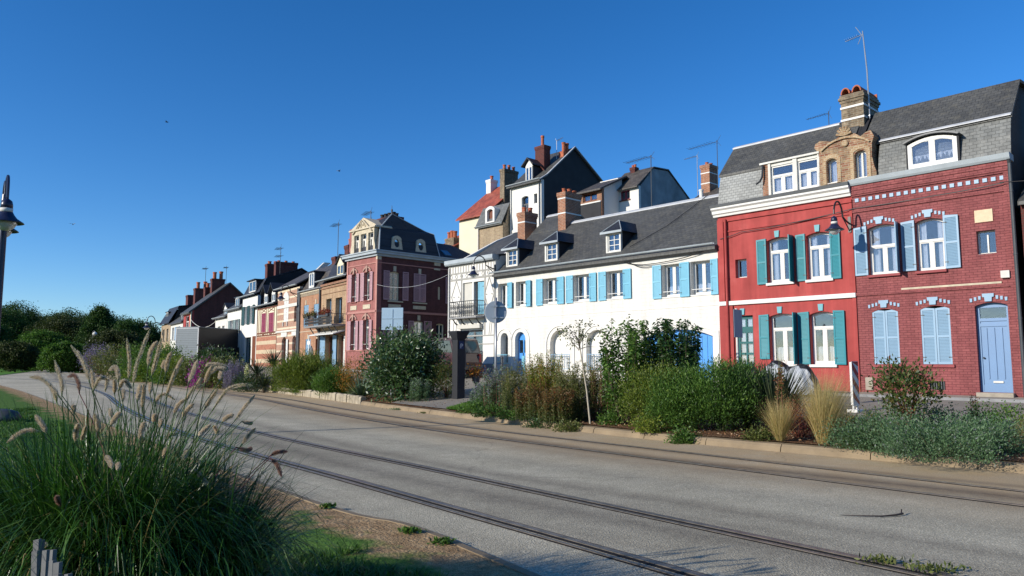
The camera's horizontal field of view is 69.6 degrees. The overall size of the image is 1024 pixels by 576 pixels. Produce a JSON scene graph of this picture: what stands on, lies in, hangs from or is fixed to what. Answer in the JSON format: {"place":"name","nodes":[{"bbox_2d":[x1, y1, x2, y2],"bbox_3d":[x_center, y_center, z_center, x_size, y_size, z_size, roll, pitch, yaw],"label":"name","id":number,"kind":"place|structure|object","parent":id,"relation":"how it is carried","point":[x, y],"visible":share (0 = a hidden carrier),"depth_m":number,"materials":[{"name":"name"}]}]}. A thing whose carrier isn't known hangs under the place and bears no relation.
{"place":"outdoors","nodes":[
{"label":"outdoors","id":0,"kind":"place"},
{"bbox_2d":[0,368,33,374],"bbox_3d":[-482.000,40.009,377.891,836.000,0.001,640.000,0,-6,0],"label":"lawn","id":1,"kind":"structure","parent":0,"point":[4,372],"depth_m":119.33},
{"bbox_2d":[1,304,32,340],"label":"tree","id":2,"kind":"object","parent":1,"relation":"on","point":[13,321],"visible":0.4,"depth_m":176.44,"materials":[{"name":"green plant"}]},
{"bbox_2d":[0,340,41,371],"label":"bush","id":3,"kind":"object","parent":1,"relation":"on","point":[15,355],"visible":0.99,"depth_m":122.76,"materials":[{"name":"green plant"}]},
{"bbox_2d":[2,300,45,327],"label":"tree","id":4,"kind":"object","parent":1,"relation":"on","point":[30,317],"visible":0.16,"depth_m":189.32,"materials":[{"name":"green plant"}]},
{"bbox_2d":[0,407,453,575],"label":"grass","id":5,"kind":"structure","parent":0,"point":[367,570],"depth_m":5.69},
{"bbox_2d":[0,386,524,575],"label":"verge","id":6,"kind":"structure","parent":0,"point":[394,545],"depth_m":6.57,"materials":[{"name":"plant"}]},
{"bbox_2d":[0,175,24,327],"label":"street lamp","id":7,"kind":"object","parent":6,"relation":"on","point":[9,221],"visible":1,"depth_m":14.81,"materials":[{"name":"metal"}]},
{"bbox_2d":[31,539,72,575],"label":"picket fence","id":8,"kind":"object","parent":6,"relation":"on","point":[47,562],"visible":1,"depth_m":3.14,"materials":[{"name":"grey wood"}]},
{"bbox_2d":[0,329,359,575],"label":"fountain grass","id":9,"kind":"object","parent":6,"relation":"on","point":[146,513],"depth_m":3.88,"materials":[{"name":"plant"}]},
{"bbox_2d":[392,389,474,408],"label":"path","id":10,"kind":"structure","parent":0,"point":[449,401],"depth_m":26.05,"materials":[{"name":"concrete"}]},
{"bbox_2d":[448,331,469,398],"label":"parking column","id":11,"kind":"structure","parent":10,"relation":"on","point":[458,362],"depth_m":26.73,"materials":[{"name":"metal"}]},
{"bbox_2d":[0,370,1023,575],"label":"road","id":12,"kind":"structure","parent":0,"point":[982,538],"depth_m":9.20,"materials":[{"name":"asphalt"}]},
{"bbox_2d":[35,340,81,372],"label":"bush","id":13,"kind":"object","parent":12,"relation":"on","point":[59,354],"visible":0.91,"depth_m":115.67,"materials":[{"name":"green plant"}]},
{"bbox_2d":[87,339,139,378],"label":"bush","id":14,"kind":"object","parent":12,"relation":"on","point":[105,358],"visible":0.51,"depth_m":71.49,"materials":[{"name":"green plant"}]},
{"bbox_2d":[222,359,244,389],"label":"russian sage","id":15,"kind":"object","parent":12,"relation":"on","point":[230,371],"visible":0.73,"depth_m":43.51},
{"bbox_2d":[0,385,540,575],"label":"edging strip","id":16,"kind":"object","parent":12,"relation":"on","point":[511,566],"visible":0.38,"depth_m":6.88,"materials":[{"name":"concrete"}]},
{"bbox_2d":[258,386,365,403],"bbox_3d":[-10.348,5.129,36.018,0.373,0.387,17.542,4,-7,-32],"label":"stone edging","id":17,"kind":"object","parent":12,"relation":"on","point":[354,399],"visible":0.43,"depth_m":31.98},
{"bbox_2d":[14,378,955,575],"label":"rail track","id":18,"kind":"structure","parent":12,"relation":"on","point":[817,551],"depth_m":7.58,"materials":[{"name":"metal"}]},
{"bbox_2d":[10,375,1023,506],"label":"rail track","id":19,"kind":"structure","parent":12,"relation":"on","point":[934,494],"depth_m":11.93,"materials":[{"name":"metal"}]},
{"bbox_2d":[360,401,1023,473],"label":"kerb","id":20,"kind":"structure","parent":12,"relation":"on","point":[821,450],"depth_m":13.56,"materials":[{"name":"concrete"}]},
{"bbox_2d":[893,559,971,574],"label":"weed","id":21,"kind":"object","parent":12,"relation":"on","point":[928,567],"visible":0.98,"depth_m":5.66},
{"bbox_2d":[0,0,1023,331],"label":"sky","id":22,"kind":"structure","parent":0,"point":[416,104],"materials":[{"name":"blue"}]},
{"bbox_2d":[114,373,1023,461],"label":"planting bed","id":23,"kind":"object","parent":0,"point":[788,439],"visible":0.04,"depth_m":15.39,"materials":[{"name":"soil"}]},
{"bbox_2d":[258,346,346,392],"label":"fine shrub","id":24,"kind":"object","parent":23,"relation":"on","point":[296,371],"visible":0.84,"depth_m":35.76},
{"bbox_2d":[307,363,355,395],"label":"fine shrub","id":25,"kind":"object","parent":23,"relation":"on","point":[321,382],"visible":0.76,"depth_m":32.45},
{"bbox_2d":[329,353,372,393],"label":"orange shrub","id":26,"kind":"object","parent":23,"relation":"on","point":[349,373],"visible":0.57,"depth_m":31.60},
{"bbox_2d":[381,308,402,396],"bbox_3d":[-4.746,2.619,29.114,0.880,3.676,0.120,-1,-6,8],"label":"road sign","id":27,"kind":"object","parent":23,"relation":"on","point":[393,317],"visible":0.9,"depth_m":29.21,"materials":[{"name":"metal"}]},
{"bbox_2d":[350,322,450,402],"bbox_3d":[-4.165,2.860,28.049,3.691,3.172,3.591,0,-6,0],"label":"broad bush","id":28,"kind":"object","parent":23,"relation":"on","point":[387,360],"visible":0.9,"depth_m":27.45,"materials":[{"name":"green plant"}]},
{"bbox_2d":[407,377,431,401],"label":"grey spikes","id":29,"kind":"object","parent":23,"relation":"on","point":[418,389],"visible":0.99,"depth_m":26.52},
{"bbox_2d":[402,330,451,397],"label":"broad bush","id":30,"kind":"object","parent":23,"relation":"on","point":[437,344],"visible":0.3,"depth_m":28.19,"materials":[{"name":"green plant"}]},
{"bbox_2d":[426,356,466,398],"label":"russet bush","id":31,"kind":"object","parent":23,"relation":"on","point":[446,390],"visible":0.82,"depth_m":27.25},
{"bbox_2d":[485,297,506,401],"bbox_3d":[-0.484,2.021,21.924,0.670,3.483,0.123,1,-6,-8],"label":"road sign","id":32,"kind":"object","parent":23,"relation":"on","point":[495,311],"visible":0.94,"depth_m":22.06,"materials":[{"name":"metal"}]},
{"bbox_2d":[481,361,512,411],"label":"perennials","id":33,"kind":"object","parent":23,"relation":"on","point":[492,387],"visible":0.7,"depth_m":21.28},
{"bbox_2d":[499,358,539,416],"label":"perennials","id":34,"kind":"object","parent":23,"relation":"on","point":[507,395],"visible":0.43,"depth_m":20.09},
{"bbox_2d":[511,382,554,420],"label":"perennials","id":35,"kind":"object","parent":23,"relation":"on","point":[527,404],"visible":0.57,"depth_m":18.95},
{"bbox_2d":[523,349,567,414],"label":"perennials","id":36,"kind":"object","parent":23,"relation":"on","point":[541,374],"visible":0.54,"depth_m":19.35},
{"bbox_2d":[535,383,575,423],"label":"perennials","id":37,"kind":"object","parent":23,"relation":"on","point":[558,408],"visible":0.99,"depth_m":17.93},
{"bbox_2d":[551,361,592,420],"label":"perennials","id":38,"kind":"object","parent":23,"relation":"on","point":[574,383],"visible":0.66,"depth_m":18.54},
{"bbox_2d":[557,318,604,423],"bbox_3d":[1.631,2.003,17.548,1.076,2.604,0.790,-2,-6,21],"label":"sapling","id":39,"kind":"object","parent":23,"relation":"on","point":[580,337],"visible":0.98,"depth_m":17.59,"materials":[{"name":"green plant"}]},
{"bbox_2d":[582,354,621,419],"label":"perennials","id":40,"kind":"object","parent":23,"relation":"on","point":[594,387],"visible":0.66,"depth_m":18.54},
{"bbox_2d":[597,318,649,424],"bbox_3d":[2.669,1.978,17.533,1.340,2.541,1.350,-3,-6,25],"label":"tall shrub","id":41,"kind":"object","parent":23,"relation":"on","point":[635,352],"visible":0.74,"depth_m":17.28,"materials":[{"name":"green plant"}]},
{"bbox_2d":[627,412,665,433],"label":"plant","id":42,"kind":"object","parent":23,"relation":"on","point":[643,427],"visible":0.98,"depth_m":15.56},
{"bbox_2d":[608,358,701,428],"bbox_3d":[3.210,2.366,16.555,2.132,1.644,2.231,0,-6,0],"label":"green shrub","id":43,"kind":"object","parent":23,"relation":"on","point":[636,394],"visible":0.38,"depth_m":16.30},
{"bbox_2d":[641,318,703,423],"bbox_3d":[3.850,1.940,17.295,1.407,2.534,1.635,-3,-7,27],"label":"tall shrub","id":44,"kind":"object","parent":23,"relation":"on","point":[664,346],"visible":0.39,"depth_m":17.13,"materials":[{"name":"green plant"}]},
{"bbox_2d":[634,363,716,431],"bbox_3d":[3.557,2.374,15.873,1.787,1.513,1.910,0,-6,0],"label":"green shrub","id":45,"kind":"object","parent":23,"relation":"on","point":[675,398],"visible":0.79,"depth_m":15.54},
{"bbox_2d":[664,424,701,443],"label":"plant","id":46,"kind":"object","parent":23,"relation":"on","point":[682,436],"visible":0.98,"depth_m":14.68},
{"bbox_2d":[346,393,1023,458],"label":"bark chips","id":47,"kind":"object","parent":23,"relation":"on","point":[391,401],"visible":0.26,"depth_m":15.73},
{"bbox_2d":[668,354,776,431],"bbox_3d":[4.460,2.245,15.648,2.273,1.712,2.063,0,-6,0],"label":"green shrub","id":48,"kind":"object","parent":23,"relation":"on","point":[726,408],"visible":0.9,"depth_m":15.26,"materials":[{"name":"plant"}]},
{"bbox_2d":[718,353,786,428],"bbox_3d":[5.236,2.285,16.252,1.660,1.709,1.688,0,-6,0],"label":"green shrub","id":49,"kind":"object","parent":23,"relation":"on","point":[753,419],"visible":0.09,"depth_m":16.03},
{"bbox_2d":[734,423,774,441],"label":"plant","id":50,"kind":"object","parent":23,"relation":"on","point":[761,433],"visible":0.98,"depth_m":13.92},
{"bbox_2d":[730,357,827,427],"bbox_3d":[5.579,2.197,15.469,2.376,1.583,2.233,2,-6,-16],"label":"phormium","id":51,"kind":"object","parent":23,"relation":"on","point":[769,389],"visible":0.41,"depth_m":15.19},
{"bbox_2d":[752,396,805,441],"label":"feather grass","id":52,"kind":"object","parent":23,"relation":"on","point":[780,429],"depth_m":13.62,"materials":[{"name":"plant"}]},
{"bbox_2d":[769,398,813,437],"bbox_3d":[5.646,2.514,14.422,1.122,0.861,1.076,0,-6,0],"label":"barberry","id":53,"kind":"object","parent":23,"relation":"on","point":[801,433],"visible":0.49,"depth_m":14.32,"materials":[{"name":"red plant"}]},
{"bbox_2d":[807,401,942,452],"bbox_3d":[6.331,2.396,12.809,2.231,0.831,2.049,0,-6,0],"label":"lavender mound","id":54,"kind":"object","parent":23,"relation":"on","point":[861,427],"visible":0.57,"depth_m":12.55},
{"bbox_2d":[861,353,952,425],"bbox_3d":[7.901,2.103,14.670,1.533,1.614,1.622,0,-6,0],"label":"rose bush","id":55,"kind":"object","parent":23,"relation":"on","point":[916,380],"visible":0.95,"depth_m":14.53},
{"bbox_2d":[858,403,1023,465],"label":"lavender mound","id":56,"kind":"object","parent":23,"relation":"on","point":[967,440],"visible":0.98,"depth_m":11.31,"materials":[{"name":"plant"}]},
{"bbox_2d":[919,406,1023,456],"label":"lavender mound","id":57,"kind":"object","parent":23,"relation":"on","point":[1017,445],"visible":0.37,"depth_m":11.65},
{"bbox_2d":[980,400,1023,432],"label":"plant","id":58,"kind":"object","parent":23,"relation":"on","point":[1009,411],"visible":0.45,"depth_m":14.41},
{"bbox_2d":[243,368,1023,427],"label":"side street","id":59,"kind":"structure","parent":0,"point":[866,402],"depth_m":19.59,"materials":[{"name":"asphalt"}]},
{"bbox_2d":[175,327,238,364],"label":"lorry","id":60,"kind":"object","parent":59,"relation":"on","point":[190,338],"visible":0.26,"depth_m":67.27,"materials":[{"name":"silver metal"}]},
{"bbox_2d":[422,338,482,377],"bbox_3d":[-3.516,3.493,36.698,1.670,1.920,4.500,5,-8,-43],"label":"van","id":61,"kind":"object","parent":59,"relation":"on","point":[472,350],"visible":0.3,"depth_m":35.34,"materials":[{"name":"red paint"}]},
{"bbox_2d":[244,367,1023,402],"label":"pavement kerb","id":62,"kind":"structure","parent":59,"relation":"on","point":[959,399],"depth_m":20.76,"materials":[{"name":"concrete"}]},
{"bbox_2d":[766,360,821,394],"bbox_3d":[8.851,2.885,23.730,0.892,1.110,2.220,5,-8,-43],"label":"covered motorbike","id":63,"kind":"object","parent":59,"relation":"on","point":[802,366],"visible":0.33,"depth_m":23.15,"materials":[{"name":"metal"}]},
{"bbox_2d":[847,361,863,412],"bbox_3d":[8.720,2.519,18.741,0.400,1.300,0.280,5,-8,-40],"label":"beacon","id":64,"kind":"object","parent":59,"relation":"on","point":[853,366],"visible":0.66,"depth_m":18.68,"materials":[{"name":"white paint"}]},
{"bbox_2d":[252,366,1023,399],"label":"pavement","id":65,"kind":"structure","parent":0,"point":[964,396],"depth_m":22.64,"materials":[{"name":"concrete"}]},
{"bbox_2d":[159,295,192,349],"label":"end house","id":66,"kind":"structure","parent":65,"relation":"on","point":[172,315],"depth_m":105.42,"materials":[{"name":"paint"}]},
{"bbox_2d":[168,268,209,354],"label":"end house","id":67,"kind":"structure","parent":65,"relation":"on","point":[199,293],"depth_m":101.35,"materials":[{"name":"white paint"}]},
{"bbox_2d":[224,296,245,363],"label":"white house","id":68,"kind":"structure","parent":65,"relation":"on","point":[234,317],"depth_m":73.62,"materials":[{"name":"paint"}]},
{"bbox_2d":[250,262,329,365],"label":"half timbered house","id":69,"kind":"structure","parent":65,"relation":"on","point":[266,336],"depth_m":64.57,"materials":[{"name":"brick"}]},
{"bbox_2d":[273,266,326,363],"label":"banded house","id":70,"kind":"structure","parent":65,"relation":"on","point":[288,324],"depth_m":59.73,"materials":[{"name":"brick"}]},
{"bbox_2d":[297,219,339,362],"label":"brick house","id":71,"kind":"structure","parent":65,"relation":"on","point":[311,294],"depth_m":55.70,"materials":[{"name":"brick"}]},
{"bbox_2d":[304,209,422,367],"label":"house","id":72,"kind":"structure","parent":65,"relation":"on","point":[332,325],"depth_m":51.48,"materials":[{"name":"beige brick"}]},
{"bbox_2d":[341,209,469,369],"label":"corner villa","id":73,"kind":"object","parent":65,"relation":"on","point":[382,247],"visible":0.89,"depth_m":48.68,"materials":[{"name":"brick"}]},
{"bbox_2d":[444,232,517,373],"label":"half timbered house","id":74,"kind":"structure","parent":65,"relation":"on","point":[470,298],"depth_m":39.82,"materials":[{"name":"paint"}]},
{"bbox_2d":[488,135,720,384],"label":"long white house","id":75,"kind":"structure","parent":65,"relation":"on","point":[566,265],"depth_m":33.94,"materials":[{"name":"paint"}]},
{"bbox_2d":[501,238,534,266],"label":"dormer window","id":76,"kind":"structure","parent":75,"relation":"in","point":[517,250],"depth_m":38.44,"materials":[{"name":"white paint"}]},
{"bbox_2d":[539,231,573,261],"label":"dormer window","id":77,"kind":"structure","parent":75,"relation":"in","point":[557,243],"depth_m":36.38,"materials":[{"name":"white paint"}]},
{"bbox_2d":[573,275,588,302],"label":"window","id":78,"kind":"structure","parent":75,"relation":"in","point":[582,280],"depth_m":34.52,"materials":[{"name":"white paint"}]},
{"bbox_2d":[606,271,622,299],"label":"window","id":79,"kind":"structure","parent":75,"relation":"in","point":[616,278],"depth_m":33.07,"materials":[{"name":"white paint"}]},
{"bbox_2d":[600,220,636,252],"bbox_3d":[5.162,-2.333,34.005,1.943,1.566,1.240,5,-8,-43],"label":"dormer window","id":80,"kind":"structure","parent":75,"relation":"in","point":[619,233],"depth_m":33.53,"materials":[{"name":"white paint"}]},
{"bbox_2d":[662,264,679,298],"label":"window","id":81,"kind":"structure","parent":75,"relation":"in","point":[674,290],"depth_m":30.87,"materials":[{"name":"white paint"}]},
{"bbox_2d":[648,329,712,371],"bbox_3d":[6.981,2.724,30.381,0.060,2.030,3.340,5,-8,-43],"label":"garage door","id":82,"kind":"structure","parent":75,"relation":"in","point":[706,339],"depth_m":29.54,"materials":[{"name":"blue paint"}]},
{"bbox_2d":[690,261,710,295],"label":"window","id":83,"kind":"structure","parent":75,"relation":"in","point":[699,289],"depth_m":29.84,"materials":[{"name":"white paint"}]},
{"bbox_2d":[709,27,880,391],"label":"rendered house","id":84,"kind":"structure","parent":65,"relation":"on","point":[789,290],"depth_m":27.07,"materials":[{"name":"paint"}]},
{"bbox_2d":[738,315,754,371],"bbox_3d":[9.002,2.440,28.131,0.085,2.760,0.750,5,-8,-43],"label":"door","id":85,"kind":"structure","parent":84,"relation":"in","point":[746,344],"depth_m":28.17,"materials":[{"name":"teal paint"}]},
{"bbox_2d":[766,237,794,285],"bbox_3d":[9.993,-0.992,27.300,0.422,1.780,1.080,5,-8,-43],"label":"window","id":86,"kind":"structure","parent":84,"relation":"in","point":[774,253],"depth_m":27.57,"materials":[{"name":"white paint"}]},
{"bbox_2d":[771,163,793,194],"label":"dormer window","id":87,"kind":"structure","parent":84,"relation":"in","point":[781,183],"depth_m":27.43,"materials":[{"name":"white paint"}]},
{"bbox_2d":[772,314,796,365],"bbox_3d":[9.994,1.918,27.004,0.424,1.950,1.080,5,-8,-43],"label":"window","id":88,"kind":"structure","parent":84,"relation":"in","point":[779,353],"depth_m":27.12,"materials":[{"name":"white paint"}]},
{"bbox_2d":[798,158,817,189],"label":"dormer window","id":89,"kind":"structure","parent":84,"relation":"in","point":[807,178],"depth_m":26.72,"materials":[{"name":"white paint"}]},
{"bbox_2d":[805,232,833,282],"bbox_3d":[10.997,-1.100,26.235,0.422,1.780,0.990,5,-8,-43],"label":"window","id":90,"kind":"structure","parent":84,"relation":"in","point":[812,240],"depth_m":26.36,"materials":[{"name":"white paint"}]},
{"bbox_2d":[809,312,837,366],"bbox_3d":[11.004,1.809,25.932,0.424,1.950,0.970,5,-8,-43],"label":"window","id":91,"kind":"structure","parent":84,"relation":"in","point":[824,356],"depth_m":26.00,"materials":[{"name":"white paint"}]},
{"bbox_2d":[825,201,851,234],"bbox_3d":[11.083,-2.339,24.866,1.563,1.210,0.612,5,-8,-43],"label":"wall lamp","id":92,"kind":"object","parent":84,"relation":"attached to","point":[834,228],"visible":1,"depth_m":24.49,"materials":[{"name":"black metal"}]},
{"bbox_2d":[848,79,1023,397],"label":"brick house","id":93,"kind":"structure","parent":65,"relation":"on","point":[940,280],"depth_m":23.38,"materials":[{"name":"brick"}]},
{"bbox_2d":[867,225,900,277],"bbox_3d":[12.470,-1.246,24.652,0.412,1.770,1.050,5,-8,-43],"label":"window","id":94,"kind":"structure","parent":93,"relation":"in","point":[874,233],"depth_m":24.84,"materials":[{"name":"white paint"}]},
{"bbox_2d":[915,219,947,273],"bbox_3d":[13.450,-1.352,23.612,0.412,1.770,0.910,5,-8,-43],"label":"window","id":95,"kind":"structure","parent":93,"relation":"in","point":[924,268],"depth_m":23.67,"materials":[{"name":"white paint"}]},
{"bbox_2d":[902,131,962,169],"bbox_3d":[13.643,-4.439,23.799,0.680,1.090,1.680,5,-8,-43],"label":"dormer window","id":96,"kind":"structure","parent":93,"relation":"in","point":[930,137],"depth_m":23.65,"materials":[{"name":"white paint"}]},
{"bbox_2d":[976,303,1012,392],"bbox_3d":[14.574,1.786,22.199,0.120,2.700,0.860,5,-8,-43],"label":"door","id":97,"kind":"structure","parent":93,"relation":"in","point":[993,333],"depth_m":22.20,"materials":[{"name":"blue paint"}]},
{"bbox_2d":[782,367,868,443],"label":"feather grass","id":98,"kind":"object","parent":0,"point":[821,411],"depth_m":13.19,"materials":[{"name":"plant"}]},
{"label":"hillside","id":99,"kind":"structure","parent":0,"visible":0},
{"bbox_2d":[180,266,243,327],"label":"gabled house","id":100,"kind":"structure","parent":99,"relation":"on","point":[202,312],"depth_m":93.13,"materials":[{"name":"red brick"}]},
{"bbox_2d":[237,244,307,365],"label":"tall white house","id":101,"kind":"structure","parent":99,"relation":"on","point":[278,271],"depth_m":69.65,"materials":[{"name":"paint"}]},
{"bbox_2d":[456,164,518,253],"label":"cream house","id":102,"kind":"structure","parent":99,"relation":"on","point":[494,195],"depth_m":62.85,"materials":[{"name":"white paint"}]},
{"bbox_2d":[474,203,509,249],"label":"mansard house","id":103,"kind":"structure","parent":99,"relation":"on","point":[492,224],"depth_m":59.32,"materials":[{"name":"stone"}]},
{"bbox_2d":[505,135,602,233],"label":"tall white house","id":104,"kind":"structure","parent":99,"relation":"on","point":[541,181],"depth_m":58.52,"materials":[{"name":"paint"}]},
{"bbox_2d":[576,176,628,218],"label":"brick attic house","id":105,"kind":"structure","parent":99,"relation":"on","point":[601,198],"depth_m":52.87,"materials":[{"name":"paint"}]},
{"bbox_2d":[617,152,689,211],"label":"grey gable house","id":106,"kind":"structure","parent":99,"relation":"on","point":[646,187],"depth_m":53.57,"materials":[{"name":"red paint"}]},
{"bbox_2d":[684,154,718,197],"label":"slate roof house","id":107,"kind":"structure","parent":99,"relation":"on","point":[709,180],"depth_m":48.83,"materials":[{"name":"brick"}]},
{"label":"ground","id":108,"kind":"structure","parent":0,"visible":0},
{"bbox_2d":[9,328,70,370],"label":"tree","id":109,"kind":"object","parent":108,"relation":"on","point":[40,339],"visible":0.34,"depth_m":137.84,"materials":[{"name":"green plant"}]},
{"bbox_2d":[17,309,85,344],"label":"tree","id":110,"kind":"object","parent":108,"relation":"on","point":[63,324],"visible":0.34,"depth_m":166.50,"materials":[{"name":"green plant"}]},
{"bbox_2d":[82,328,141,366],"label":"tree","id":111,"kind":"object","parent":108,"relation":"on","point":[104,336],"visible":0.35,"depth_m":115.75,"materials":[{"name":"green plant"}]},
{"bbox_2d":[180,342,252,387],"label":"bush","id":112,"kind":"object","parent":108,"relation":"on","point":[221,351],"visible":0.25,"depth_m":48.44,"materials":[{"name":"green plant"}]},
{"bbox_2d":[190,350,255,388],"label":"bush","id":113,"kind":"object","parent":108,"relation":"on","point":[215,375],"visible":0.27,"depth_m":45.65,"materials":[{"name":"green plant"}]},
{"label":"far verge","id":114,"kind":"structure","parent":0,"visible":0},
{"bbox_2d":[72,302,117,344],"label":"tree","id":115,"kind":"object","parent":114,"relation":"on","point":[98,317],"visible":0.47,"depth_m":148.05,"materials":[{"name":"green plant"}]},
{"bbox_2d":[102,317,160,350],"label":"tree","id":116,"kind":"object","parent":114,"relation":"on","point":[154,335],"visible":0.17,"depth_m":148.39,"materials":[{"name":"green plant"}]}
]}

